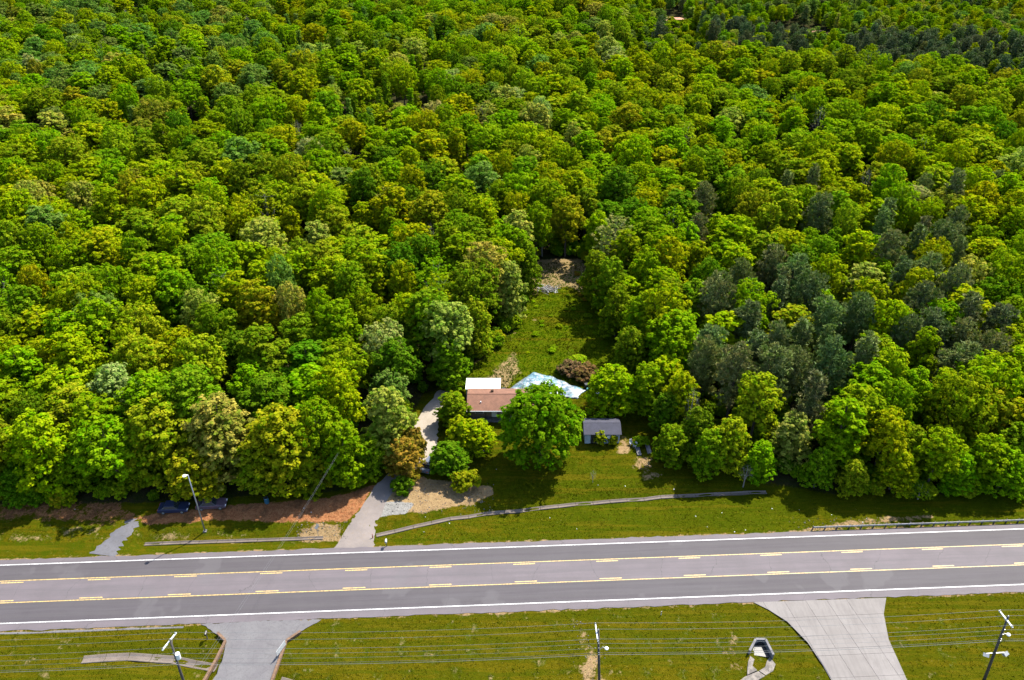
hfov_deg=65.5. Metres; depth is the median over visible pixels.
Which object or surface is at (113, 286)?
broadleaf tree
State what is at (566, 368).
shrub
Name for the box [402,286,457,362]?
broadleaf tree
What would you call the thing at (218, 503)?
parked car
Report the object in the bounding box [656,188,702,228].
broadleaf tree
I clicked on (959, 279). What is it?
pine tree
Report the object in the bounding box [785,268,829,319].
pine tree
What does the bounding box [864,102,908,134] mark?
broadleaf tree
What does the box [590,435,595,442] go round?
door
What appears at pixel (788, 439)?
broadleaf tree
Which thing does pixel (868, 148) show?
broadleaf tree
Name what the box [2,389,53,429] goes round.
broadleaf tree
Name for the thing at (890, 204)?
pine tree
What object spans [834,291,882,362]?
pine tree
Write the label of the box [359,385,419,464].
broadleaf tree
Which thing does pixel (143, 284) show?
broadleaf tree
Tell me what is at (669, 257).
broadleaf tree
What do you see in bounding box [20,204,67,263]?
broadleaf tree
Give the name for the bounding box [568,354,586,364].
shrub
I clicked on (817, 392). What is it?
pine tree
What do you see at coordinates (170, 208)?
broadleaf tree
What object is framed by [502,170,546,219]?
broadleaf tree
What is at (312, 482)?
broadleaf tree
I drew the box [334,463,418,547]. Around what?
house driveway
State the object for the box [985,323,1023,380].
broadleaf tree
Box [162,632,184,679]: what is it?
utility pole
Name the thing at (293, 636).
retaining wall
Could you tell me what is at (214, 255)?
broadleaf tree
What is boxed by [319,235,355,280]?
broadleaf tree
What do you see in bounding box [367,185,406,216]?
broadleaf tree
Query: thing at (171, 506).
parked car
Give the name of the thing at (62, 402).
broadleaf tree
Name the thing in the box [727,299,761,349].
pine tree
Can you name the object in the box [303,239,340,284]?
broadleaf tree
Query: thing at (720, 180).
broadleaf tree
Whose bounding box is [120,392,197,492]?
broadleaf tree
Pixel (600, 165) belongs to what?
broadleaf tree
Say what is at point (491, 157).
broadleaf tree
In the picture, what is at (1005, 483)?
broadleaf tree
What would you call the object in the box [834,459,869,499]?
broadleaf tree
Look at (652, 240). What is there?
broadleaf tree
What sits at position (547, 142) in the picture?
broadleaf tree
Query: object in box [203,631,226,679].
retaining wall
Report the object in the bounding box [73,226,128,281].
broadleaf tree
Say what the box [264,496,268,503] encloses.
barrel
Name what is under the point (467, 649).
cable
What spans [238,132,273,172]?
broadleaf tree
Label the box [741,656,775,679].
concrete flume
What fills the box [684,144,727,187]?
broadleaf tree
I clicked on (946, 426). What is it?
broadleaf tree
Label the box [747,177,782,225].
broadleaf tree
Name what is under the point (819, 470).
broadleaf tree
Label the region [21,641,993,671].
cable
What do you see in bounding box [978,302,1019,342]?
pine tree
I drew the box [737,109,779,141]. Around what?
broadleaf tree
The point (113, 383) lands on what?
broadleaf tree
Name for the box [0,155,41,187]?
broadleaf tree
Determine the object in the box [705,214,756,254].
broadleaf tree
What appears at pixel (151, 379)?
broadleaf tree
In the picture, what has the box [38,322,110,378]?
broadleaf tree
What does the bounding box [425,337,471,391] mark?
broadleaf tree
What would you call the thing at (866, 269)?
broadleaf tree
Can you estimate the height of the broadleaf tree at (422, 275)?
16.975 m
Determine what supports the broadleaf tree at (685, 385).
on the ground at (708, 662)
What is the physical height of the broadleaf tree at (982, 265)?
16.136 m
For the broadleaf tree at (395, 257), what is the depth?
166.82 m
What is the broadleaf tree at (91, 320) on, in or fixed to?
on the ground at (708, 662)
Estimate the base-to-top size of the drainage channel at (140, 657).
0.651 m
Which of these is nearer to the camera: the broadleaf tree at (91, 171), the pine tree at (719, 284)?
the pine tree at (719, 284)
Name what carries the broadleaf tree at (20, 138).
on the ground at (708, 662)
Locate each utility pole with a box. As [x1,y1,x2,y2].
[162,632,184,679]
[595,622,607,679]
[983,610,1012,679]
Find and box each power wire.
[0,625,1009,655]
[6,616,997,646]
[20,610,992,639]
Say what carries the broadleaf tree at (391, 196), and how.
on the ground at (708, 662)
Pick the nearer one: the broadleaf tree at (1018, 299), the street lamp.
the street lamp
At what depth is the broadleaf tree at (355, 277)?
159.33 m
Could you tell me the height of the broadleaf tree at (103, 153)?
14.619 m
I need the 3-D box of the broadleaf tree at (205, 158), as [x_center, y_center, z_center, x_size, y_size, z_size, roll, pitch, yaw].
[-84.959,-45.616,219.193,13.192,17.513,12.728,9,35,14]
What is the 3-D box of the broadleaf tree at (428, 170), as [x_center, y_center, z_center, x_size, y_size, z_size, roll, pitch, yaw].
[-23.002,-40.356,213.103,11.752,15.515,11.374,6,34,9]
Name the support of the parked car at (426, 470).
on the ground at (708, 662)
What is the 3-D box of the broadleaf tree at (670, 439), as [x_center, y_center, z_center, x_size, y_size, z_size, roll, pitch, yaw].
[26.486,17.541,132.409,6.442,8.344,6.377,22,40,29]
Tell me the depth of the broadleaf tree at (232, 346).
144.82 m
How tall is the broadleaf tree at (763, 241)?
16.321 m
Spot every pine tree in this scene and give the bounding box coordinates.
[688,323,729,391]
[696,269,737,325]
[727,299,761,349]
[735,329,769,403]
[769,252,812,301]
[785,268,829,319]
[786,316,816,385]
[788,368,829,436]
[804,295,846,360]
[807,334,853,402]
[830,329,879,397]
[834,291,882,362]
[868,197,897,236]
[871,229,908,284]
[882,255,912,317]
[887,311,924,356]
[898,223,927,275]
[899,279,943,333]
[907,306,953,366]
[910,250,943,298]
[926,218,962,266]
[928,340,983,400]
[932,262,974,303]
[939,167,966,209]
[942,290,984,355]
[975,328,1014,381]
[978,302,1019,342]
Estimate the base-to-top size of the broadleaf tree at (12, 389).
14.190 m
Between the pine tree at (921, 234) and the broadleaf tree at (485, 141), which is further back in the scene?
the broadleaf tree at (485, 141)
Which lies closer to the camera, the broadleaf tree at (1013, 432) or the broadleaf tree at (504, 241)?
the broadleaf tree at (1013, 432)
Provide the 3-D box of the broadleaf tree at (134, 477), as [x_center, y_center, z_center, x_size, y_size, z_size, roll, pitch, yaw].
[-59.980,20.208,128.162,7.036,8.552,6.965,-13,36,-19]
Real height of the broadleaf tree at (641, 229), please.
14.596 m
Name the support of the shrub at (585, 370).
on the ground at (708, 662)
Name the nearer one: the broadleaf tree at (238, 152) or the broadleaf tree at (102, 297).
the broadleaf tree at (102, 297)
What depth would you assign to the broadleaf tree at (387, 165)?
208.46 m
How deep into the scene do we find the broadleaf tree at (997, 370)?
131.83 m
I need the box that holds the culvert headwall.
[748,638,774,658]
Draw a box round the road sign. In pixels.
[276,640,285,657]
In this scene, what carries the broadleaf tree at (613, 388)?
on the ground at (708, 662)
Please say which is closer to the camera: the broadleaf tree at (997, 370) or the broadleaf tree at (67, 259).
the broadleaf tree at (997, 370)
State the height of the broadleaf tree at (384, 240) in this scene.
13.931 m
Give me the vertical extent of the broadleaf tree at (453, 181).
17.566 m
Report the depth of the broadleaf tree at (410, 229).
177.05 m
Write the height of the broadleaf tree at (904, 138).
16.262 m
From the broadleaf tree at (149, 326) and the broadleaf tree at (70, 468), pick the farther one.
the broadleaf tree at (149, 326)
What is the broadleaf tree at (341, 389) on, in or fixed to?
on the ground at (708, 662)
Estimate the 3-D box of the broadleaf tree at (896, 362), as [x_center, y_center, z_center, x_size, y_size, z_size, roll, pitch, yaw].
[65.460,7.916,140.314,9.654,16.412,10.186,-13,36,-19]
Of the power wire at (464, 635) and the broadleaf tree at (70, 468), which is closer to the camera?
the power wire at (464, 635)
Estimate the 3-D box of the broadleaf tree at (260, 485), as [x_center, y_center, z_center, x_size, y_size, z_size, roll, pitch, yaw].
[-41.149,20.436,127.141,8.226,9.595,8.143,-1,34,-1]
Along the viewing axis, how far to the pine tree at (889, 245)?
169.63 m
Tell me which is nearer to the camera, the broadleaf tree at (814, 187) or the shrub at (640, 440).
the shrub at (640, 440)
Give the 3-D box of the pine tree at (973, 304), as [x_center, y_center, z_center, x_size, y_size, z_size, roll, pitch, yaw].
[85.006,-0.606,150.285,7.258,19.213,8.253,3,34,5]
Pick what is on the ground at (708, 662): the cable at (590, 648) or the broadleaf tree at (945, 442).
the broadleaf tree at (945, 442)
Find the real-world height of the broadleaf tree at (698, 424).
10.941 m
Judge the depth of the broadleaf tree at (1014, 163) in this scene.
211.75 m
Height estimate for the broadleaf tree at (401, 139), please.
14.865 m
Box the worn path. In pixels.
[90,518,138,555]
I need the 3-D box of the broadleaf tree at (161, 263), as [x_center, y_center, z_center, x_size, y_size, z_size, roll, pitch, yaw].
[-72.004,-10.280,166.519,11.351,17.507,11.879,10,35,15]
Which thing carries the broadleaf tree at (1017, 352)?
on the ground at (708, 662)
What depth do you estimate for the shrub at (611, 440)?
137.50 m
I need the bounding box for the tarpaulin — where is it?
[510,372,585,398]
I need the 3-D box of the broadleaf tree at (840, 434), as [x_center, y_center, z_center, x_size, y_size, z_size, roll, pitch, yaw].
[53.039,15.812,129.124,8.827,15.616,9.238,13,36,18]
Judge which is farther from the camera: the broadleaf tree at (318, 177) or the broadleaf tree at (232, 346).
the broadleaf tree at (318, 177)
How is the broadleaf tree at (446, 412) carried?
on the ground at (708, 662)
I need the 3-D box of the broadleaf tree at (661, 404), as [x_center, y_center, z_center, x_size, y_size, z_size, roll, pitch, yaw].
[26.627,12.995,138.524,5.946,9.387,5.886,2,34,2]
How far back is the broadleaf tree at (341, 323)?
147.43 m
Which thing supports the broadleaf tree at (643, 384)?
on the ground at (708, 662)
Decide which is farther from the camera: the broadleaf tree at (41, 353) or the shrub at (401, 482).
the broadleaf tree at (41, 353)
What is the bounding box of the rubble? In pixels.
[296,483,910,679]
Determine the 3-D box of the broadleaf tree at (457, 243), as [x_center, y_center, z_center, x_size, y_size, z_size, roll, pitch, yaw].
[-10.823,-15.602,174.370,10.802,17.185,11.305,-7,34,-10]
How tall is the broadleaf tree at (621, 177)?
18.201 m
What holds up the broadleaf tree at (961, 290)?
on the ground at (708, 662)
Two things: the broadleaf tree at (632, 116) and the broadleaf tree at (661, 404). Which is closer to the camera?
the broadleaf tree at (661, 404)
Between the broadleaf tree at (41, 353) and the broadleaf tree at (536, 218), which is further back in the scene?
the broadleaf tree at (536, 218)
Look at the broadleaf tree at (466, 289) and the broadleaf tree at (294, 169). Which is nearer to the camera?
the broadleaf tree at (466, 289)
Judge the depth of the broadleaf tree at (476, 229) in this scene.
176.97 m
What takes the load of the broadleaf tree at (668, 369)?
on the ground at (708, 662)
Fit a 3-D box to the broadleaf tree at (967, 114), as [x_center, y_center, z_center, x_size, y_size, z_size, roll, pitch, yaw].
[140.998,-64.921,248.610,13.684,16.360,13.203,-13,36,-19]
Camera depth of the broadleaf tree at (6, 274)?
163.45 m
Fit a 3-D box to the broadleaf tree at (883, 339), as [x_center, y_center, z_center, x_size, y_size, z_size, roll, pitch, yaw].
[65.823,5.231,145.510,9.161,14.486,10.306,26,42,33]
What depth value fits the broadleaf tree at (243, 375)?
136.11 m
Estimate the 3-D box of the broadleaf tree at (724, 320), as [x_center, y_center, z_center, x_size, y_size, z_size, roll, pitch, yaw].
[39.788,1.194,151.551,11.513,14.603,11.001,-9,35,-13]
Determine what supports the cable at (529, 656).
attached to the utility pole at (177, 656)
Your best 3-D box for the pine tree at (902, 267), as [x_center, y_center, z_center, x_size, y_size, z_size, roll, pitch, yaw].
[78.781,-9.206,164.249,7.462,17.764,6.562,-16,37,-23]
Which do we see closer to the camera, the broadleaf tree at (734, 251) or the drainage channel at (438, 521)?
the drainage channel at (438, 521)
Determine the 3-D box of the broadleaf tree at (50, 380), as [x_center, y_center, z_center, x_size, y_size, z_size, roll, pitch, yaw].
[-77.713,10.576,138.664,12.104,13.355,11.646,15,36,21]
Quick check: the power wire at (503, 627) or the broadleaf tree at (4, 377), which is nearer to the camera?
the power wire at (503, 627)
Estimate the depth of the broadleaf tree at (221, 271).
161.70 m
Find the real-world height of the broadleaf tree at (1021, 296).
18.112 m
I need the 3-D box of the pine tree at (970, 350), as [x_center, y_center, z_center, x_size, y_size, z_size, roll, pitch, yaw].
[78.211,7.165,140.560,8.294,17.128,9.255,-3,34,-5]
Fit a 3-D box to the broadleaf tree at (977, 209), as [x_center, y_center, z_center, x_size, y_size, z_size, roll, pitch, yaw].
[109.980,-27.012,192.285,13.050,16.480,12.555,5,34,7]
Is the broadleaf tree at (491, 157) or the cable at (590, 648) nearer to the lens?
the cable at (590, 648)
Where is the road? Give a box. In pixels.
[0,523,1023,630]
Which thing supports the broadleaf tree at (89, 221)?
on the ground at (708, 662)
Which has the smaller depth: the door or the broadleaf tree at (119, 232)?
the door
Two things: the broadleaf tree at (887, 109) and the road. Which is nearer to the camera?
the road
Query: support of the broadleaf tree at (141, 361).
on the ground at (708, 662)
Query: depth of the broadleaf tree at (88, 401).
126.77 m
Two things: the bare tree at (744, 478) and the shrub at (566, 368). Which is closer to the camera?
the bare tree at (744, 478)
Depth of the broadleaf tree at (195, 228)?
180.82 m
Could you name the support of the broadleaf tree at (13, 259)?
on the ground at (708, 662)
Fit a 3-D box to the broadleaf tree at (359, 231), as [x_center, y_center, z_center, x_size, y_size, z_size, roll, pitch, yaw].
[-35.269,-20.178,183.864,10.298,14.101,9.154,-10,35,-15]
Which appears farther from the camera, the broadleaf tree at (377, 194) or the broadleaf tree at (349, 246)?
the broadleaf tree at (377, 194)
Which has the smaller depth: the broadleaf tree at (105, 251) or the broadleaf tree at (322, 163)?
the broadleaf tree at (105, 251)
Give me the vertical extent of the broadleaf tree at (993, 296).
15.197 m
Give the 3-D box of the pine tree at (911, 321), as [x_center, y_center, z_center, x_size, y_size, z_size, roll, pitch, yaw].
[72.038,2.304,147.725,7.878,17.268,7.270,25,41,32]
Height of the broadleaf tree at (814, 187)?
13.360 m
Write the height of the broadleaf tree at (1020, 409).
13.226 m
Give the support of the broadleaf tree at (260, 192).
on the ground at (708, 662)
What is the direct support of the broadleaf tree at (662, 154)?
on the ground at (708, 662)
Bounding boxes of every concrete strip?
[635,447,640,455]
[645,444,651,453]
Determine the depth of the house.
144.00 m
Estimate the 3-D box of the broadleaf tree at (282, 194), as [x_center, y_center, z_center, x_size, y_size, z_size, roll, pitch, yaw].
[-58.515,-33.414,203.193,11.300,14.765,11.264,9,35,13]
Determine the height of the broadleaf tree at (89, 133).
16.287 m
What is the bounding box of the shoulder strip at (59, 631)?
[0,626,183,633]
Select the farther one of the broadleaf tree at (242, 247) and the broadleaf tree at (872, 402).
the broadleaf tree at (242, 247)
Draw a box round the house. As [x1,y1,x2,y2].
[465,378,540,421]
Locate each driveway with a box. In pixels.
[202,619,319,679]
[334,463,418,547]
[414,390,451,461]
[754,598,906,679]
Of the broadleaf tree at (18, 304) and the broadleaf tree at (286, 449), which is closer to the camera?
the broadleaf tree at (286, 449)
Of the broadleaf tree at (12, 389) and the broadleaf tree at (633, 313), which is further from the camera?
the broadleaf tree at (633, 313)
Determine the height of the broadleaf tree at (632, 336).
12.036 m
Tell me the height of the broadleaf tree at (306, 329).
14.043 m
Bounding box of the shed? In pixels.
[583,418,621,442]
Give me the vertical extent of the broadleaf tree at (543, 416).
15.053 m
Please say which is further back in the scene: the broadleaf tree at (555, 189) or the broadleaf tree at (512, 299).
the broadleaf tree at (555, 189)
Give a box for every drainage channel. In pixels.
[81,653,217,671]
[144,536,322,545]
[376,490,766,536]
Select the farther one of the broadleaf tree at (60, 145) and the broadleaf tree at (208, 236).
the broadleaf tree at (60, 145)
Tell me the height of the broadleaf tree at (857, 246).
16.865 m
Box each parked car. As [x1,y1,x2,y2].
[157,500,189,514]
[195,497,227,510]
[420,456,432,473]
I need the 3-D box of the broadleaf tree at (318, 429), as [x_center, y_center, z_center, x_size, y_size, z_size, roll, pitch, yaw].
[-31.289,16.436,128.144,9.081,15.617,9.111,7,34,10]
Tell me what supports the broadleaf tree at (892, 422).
on the ground at (708, 662)
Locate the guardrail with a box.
[812,518,1023,529]
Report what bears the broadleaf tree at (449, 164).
on the ground at (708, 662)
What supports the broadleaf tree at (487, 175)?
on the ground at (708, 662)
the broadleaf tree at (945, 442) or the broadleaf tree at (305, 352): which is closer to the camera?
the broadleaf tree at (945, 442)
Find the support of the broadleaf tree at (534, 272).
on the ground at (708, 662)
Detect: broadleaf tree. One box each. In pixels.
[0,133,44,165]
[0,144,46,181]
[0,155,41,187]
[0,183,23,225]
[0,188,37,234]
[0,245,42,295]
[0,261,21,312]
[0,298,9,308]
[0,308,29,349]
[0,345,49,413]
[0,372,12,401]
[0,378,32,425]
[0,407,79,498]
[0,417,22,498]
[0,460,40,509]
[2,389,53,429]
[3,284,46,323]
[12,304,70,356]
[17,335,65,379]
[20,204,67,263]
[25,361,95,421]
[26,195,80,239]
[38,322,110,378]
[41,308,78,354]
[41,379,107,431]
[42,136,90,176]
[44,234,100,285]
[45,266,100,310]
[45,272,104,319]
[46,173,95,212]
[47,440,102,492]
[53,207,103,235]
[65,156,116,183]
[65,391,125,476]
[69,290,119,350]
[72,121,103,161]
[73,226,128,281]
[74,296,127,375]
[80,262,135,312]
[84,147,132,177]
[85,361,141,413]
[89,224,129,271]
[107,330,170,398]
[112,301,169,361]
[112,368,181,439]
[114,206,161,249]
[119,444,164,487]
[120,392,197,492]
[121,275,173,326]
[125,157,161,187]
[127,251,156,289]
[131,251,195,317]
[146,159,182,186]
[151,267,194,322]
[153,325,212,371]
[154,213,191,265]
[155,196,196,224]
[155,363,224,437]
[159,167,198,201]
[164,445,227,502]
[169,333,228,398]
[174,141,227,178]
[178,194,233,238]
[180,391,268,491]
[182,209,224,255]
[189,231,236,275]
[190,237,244,290]
[190,301,239,356]
[203,261,235,313]
[212,270,261,331]
[220,136,262,178]
[220,330,256,381]
[226,359,275,410]
[228,240,269,280]
[229,442,276,495]
[235,278,281,342]
[236,322,291,387]
[236,370,301,441]
[237,402,327,497]
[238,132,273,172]
[238,216,291,260]
[240,216,289,249]
[241,182,287,227]
[257,180,301,218]
[271,151,315,208]
[277,312,322,356]
[279,338,328,393]
[289,395,342,462]
[289,455,328,501]
[292,170,328,220]
[296,147,348,179]
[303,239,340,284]
[307,253,357,304]
[310,337,377,399]
[311,297,363,356]
[312,358,366,421]
[316,419,372,488]
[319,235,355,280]
[328,167,356,205]
[332,236,383,292]
[332,260,373,308]
[340,222,377,242]
[349,244,389,304]
[352,431,386,482]
[358,317,405,368]
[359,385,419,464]
[363,231,395,270]
[364,302,417,349]
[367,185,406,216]
[368,181,413,234]
[370,336,422,384]
[372,156,409,186]
[374,240,422,297]
[382,436,427,480]
[386,126,419,161]
[391,222,435,269]
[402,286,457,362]
[403,233,443,285]
[405,158,446,196]
[408,190,452,234]
[409,255,454,291]
[411,129,449,164]
[420,271,457,318]
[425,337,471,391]
[426,440,471,479]
[430,156,463,195]
[432,390,472,427]
[438,173,475,212]
[439,231,479,284]
[444,258,501,313]
[451,216,494,248]
[457,295,494,358]
[457,418,498,459]
[461,150,501,175]
[464,160,506,197]
[466,122,509,159]
[482,236,525,278]
[488,215,533,251]
[493,222,532,264]
[493,260,528,318]
[494,379,585,471]
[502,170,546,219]
[513,240,543,294]
[524,200,551,254]
[525,176,568,241]
[528,129,565,165]
[547,195,585,256]
[559,169,598,205]
[576,249,606,305]
[582,363,640,417]
[584,153,620,191]
[589,199,628,250]
[590,255,627,313]
[595,165,639,209]
[598,283,632,337]
[605,130,644,165]
[608,101,648,139]
[609,326,649,378]
[617,290,657,350]
[625,205,667,237]
[627,244,663,291]
[627,361,664,417]
[632,216,673,251]
[635,280,691,347]
[643,226,691,270]
[643,235,689,286]
[644,145,684,179]
[644,308,701,367]
[647,391,679,431]
[650,355,683,394]
[651,332,690,383]
[651,423,689,469]
[653,276,687,330]
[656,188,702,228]
[662,370,700,427]
[676,221,699,250]
[677,406,713,467]
[681,278,712,334]
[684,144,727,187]
[686,428,728,481]
[689,310,750,368]
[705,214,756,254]
[711,414,752,480]
[713,167,747,213]
[714,242,755,284]
[718,277,780,331]
[731,370,785,440]
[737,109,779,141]
[743,439,777,485]
[746,230,787,286]
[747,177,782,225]
[764,303,818,350]
[767,153,807,189]
[769,409,812,471]
[774,230,810,263]
[777,128,813,167]
[783,183,821,211]
[797,130,845,165]
[797,447,836,490]
[810,396,868,469]
[812,383,890,465]
[828,142,864,183]
[833,360,902,404]
[834,229,879,295]
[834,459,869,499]
[836,262,885,322]
[841,119,884,158]
[842,276,891,330]
[848,331,903,377]
[853,161,907,203]
[855,197,904,231]
[856,342,910,392]
[857,405,911,465]
[860,298,914,348]
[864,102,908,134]
[868,133,916,170]
[871,447,920,498]
[881,424,929,476]
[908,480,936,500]
[910,426,968,482]
[913,297,966,354]
[915,424,963,484]
[923,368,1002,440]
[933,271,973,302]
[936,451,979,497]
[942,194,998,245]
[944,283,995,338]
[947,105,989,135]
[949,386,1020,445]
[950,349,1023,419]
[954,253,996,295]
[958,128,1005,168]
[960,433,1010,492]
[961,236,1010,280]
[964,134,1003,166]
[972,273,1022,330]
[982,247,1023,300]
[983,443,1023,502]
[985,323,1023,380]
[992,344,1023,415]
[993,397,1023,444]
[995,146,1023,181]
[997,421,1023,478]
[1001,295,1023,332]
[1004,168,1023,183]
[1016,283,1023,309]
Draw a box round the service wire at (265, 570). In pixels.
[205,455,337,660]
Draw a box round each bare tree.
[741,465,754,486]
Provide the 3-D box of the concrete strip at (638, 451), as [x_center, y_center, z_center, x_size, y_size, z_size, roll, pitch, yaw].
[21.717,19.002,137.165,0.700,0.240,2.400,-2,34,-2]
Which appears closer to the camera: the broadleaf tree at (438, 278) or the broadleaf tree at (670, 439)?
the broadleaf tree at (670, 439)
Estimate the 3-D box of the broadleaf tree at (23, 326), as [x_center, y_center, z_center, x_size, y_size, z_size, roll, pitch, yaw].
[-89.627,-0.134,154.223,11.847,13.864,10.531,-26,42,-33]
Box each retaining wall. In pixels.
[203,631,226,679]
[271,630,301,679]
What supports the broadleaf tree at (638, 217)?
on the ground at (708, 662)
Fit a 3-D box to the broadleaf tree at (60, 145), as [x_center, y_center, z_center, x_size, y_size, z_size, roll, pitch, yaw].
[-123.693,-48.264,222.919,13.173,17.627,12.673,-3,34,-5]
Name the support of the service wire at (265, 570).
attached to the utility pole at (177, 656)
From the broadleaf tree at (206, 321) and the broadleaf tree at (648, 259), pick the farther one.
the broadleaf tree at (648, 259)
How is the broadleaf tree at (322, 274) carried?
on the ground at (708, 662)
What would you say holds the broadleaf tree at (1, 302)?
on the ground at (708, 662)
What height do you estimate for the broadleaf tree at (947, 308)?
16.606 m
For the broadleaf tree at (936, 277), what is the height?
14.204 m
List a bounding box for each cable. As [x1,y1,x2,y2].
[0,639,997,670]
[8,634,1023,665]
[15,630,995,660]
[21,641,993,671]
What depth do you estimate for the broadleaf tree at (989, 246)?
176.35 m
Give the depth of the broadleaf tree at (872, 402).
128.98 m
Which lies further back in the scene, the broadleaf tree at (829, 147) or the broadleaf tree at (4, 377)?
the broadleaf tree at (829, 147)
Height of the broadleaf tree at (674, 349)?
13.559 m
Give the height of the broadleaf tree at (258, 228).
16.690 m
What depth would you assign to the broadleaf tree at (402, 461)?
128.62 m
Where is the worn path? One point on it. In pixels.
(111, 545)
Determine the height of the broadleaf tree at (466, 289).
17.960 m
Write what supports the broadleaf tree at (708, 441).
on the ground at (708, 662)
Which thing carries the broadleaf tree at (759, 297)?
on the ground at (708, 662)
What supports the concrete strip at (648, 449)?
on the ground at (708, 662)
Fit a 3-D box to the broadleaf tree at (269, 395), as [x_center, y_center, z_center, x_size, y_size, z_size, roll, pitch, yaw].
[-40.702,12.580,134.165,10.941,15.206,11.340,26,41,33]
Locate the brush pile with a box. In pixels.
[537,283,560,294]
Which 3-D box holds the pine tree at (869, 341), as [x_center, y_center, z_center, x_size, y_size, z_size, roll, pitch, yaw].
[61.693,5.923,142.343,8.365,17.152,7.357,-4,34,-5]
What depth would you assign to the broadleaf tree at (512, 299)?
166.80 m
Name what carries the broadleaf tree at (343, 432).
on the ground at (708, 662)
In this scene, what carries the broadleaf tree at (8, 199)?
on the ground at (708, 662)
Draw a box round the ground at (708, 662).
[0,0,1023,679]
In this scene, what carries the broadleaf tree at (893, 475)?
on the ground at (708, 662)
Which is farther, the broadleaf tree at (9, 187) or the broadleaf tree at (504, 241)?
the broadleaf tree at (9, 187)
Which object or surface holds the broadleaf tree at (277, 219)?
on the ground at (708, 662)
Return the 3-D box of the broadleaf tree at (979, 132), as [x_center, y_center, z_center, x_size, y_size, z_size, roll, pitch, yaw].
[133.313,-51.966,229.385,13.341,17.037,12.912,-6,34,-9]
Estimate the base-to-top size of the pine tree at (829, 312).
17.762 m
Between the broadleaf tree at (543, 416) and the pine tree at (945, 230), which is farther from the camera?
the pine tree at (945, 230)
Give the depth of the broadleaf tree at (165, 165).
210.39 m
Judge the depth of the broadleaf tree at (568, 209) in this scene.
189.41 m
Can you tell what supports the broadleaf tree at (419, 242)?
on the ground at (708, 662)
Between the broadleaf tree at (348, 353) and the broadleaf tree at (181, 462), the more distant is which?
the broadleaf tree at (348, 353)
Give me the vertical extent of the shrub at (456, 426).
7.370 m
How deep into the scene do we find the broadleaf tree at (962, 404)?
128.78 m
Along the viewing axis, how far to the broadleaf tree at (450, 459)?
129.59 m
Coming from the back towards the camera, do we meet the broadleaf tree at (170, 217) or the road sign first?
the broadleaf tree at (170, 217)
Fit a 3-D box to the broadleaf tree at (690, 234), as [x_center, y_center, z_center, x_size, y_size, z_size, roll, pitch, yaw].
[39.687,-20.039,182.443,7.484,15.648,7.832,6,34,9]
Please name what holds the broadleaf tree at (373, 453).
on the ground at (708, 662)
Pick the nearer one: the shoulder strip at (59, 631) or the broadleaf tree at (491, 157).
the shoulder strip at (59, 631)
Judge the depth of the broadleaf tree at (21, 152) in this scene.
216.05 m
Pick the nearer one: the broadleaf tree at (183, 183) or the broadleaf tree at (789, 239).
the broadleaf tree at (789, 239)
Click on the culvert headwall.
(764, 644)
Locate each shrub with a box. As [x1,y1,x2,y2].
[389,475,415,496]
[445,414,477,447]
[556,359,582,377]
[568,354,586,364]
[571,361,597,382]
[593,430,608,444]
[607,435,617,444]
[632,435,649,446]
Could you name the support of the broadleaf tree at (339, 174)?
on the ground at (708, 662)
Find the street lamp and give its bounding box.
[182,474,206,531]
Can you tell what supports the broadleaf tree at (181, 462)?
on the ground at (708, 662)
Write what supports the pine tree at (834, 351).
on the ground at (708, 662)
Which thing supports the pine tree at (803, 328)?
on the ground at (708, 662)
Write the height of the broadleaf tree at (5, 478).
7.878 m
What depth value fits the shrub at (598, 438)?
137.21 m
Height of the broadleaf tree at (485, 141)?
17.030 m
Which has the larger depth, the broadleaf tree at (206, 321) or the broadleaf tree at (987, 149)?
the broadleaf tree at (987, 149)
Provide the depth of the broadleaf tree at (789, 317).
150.72 m

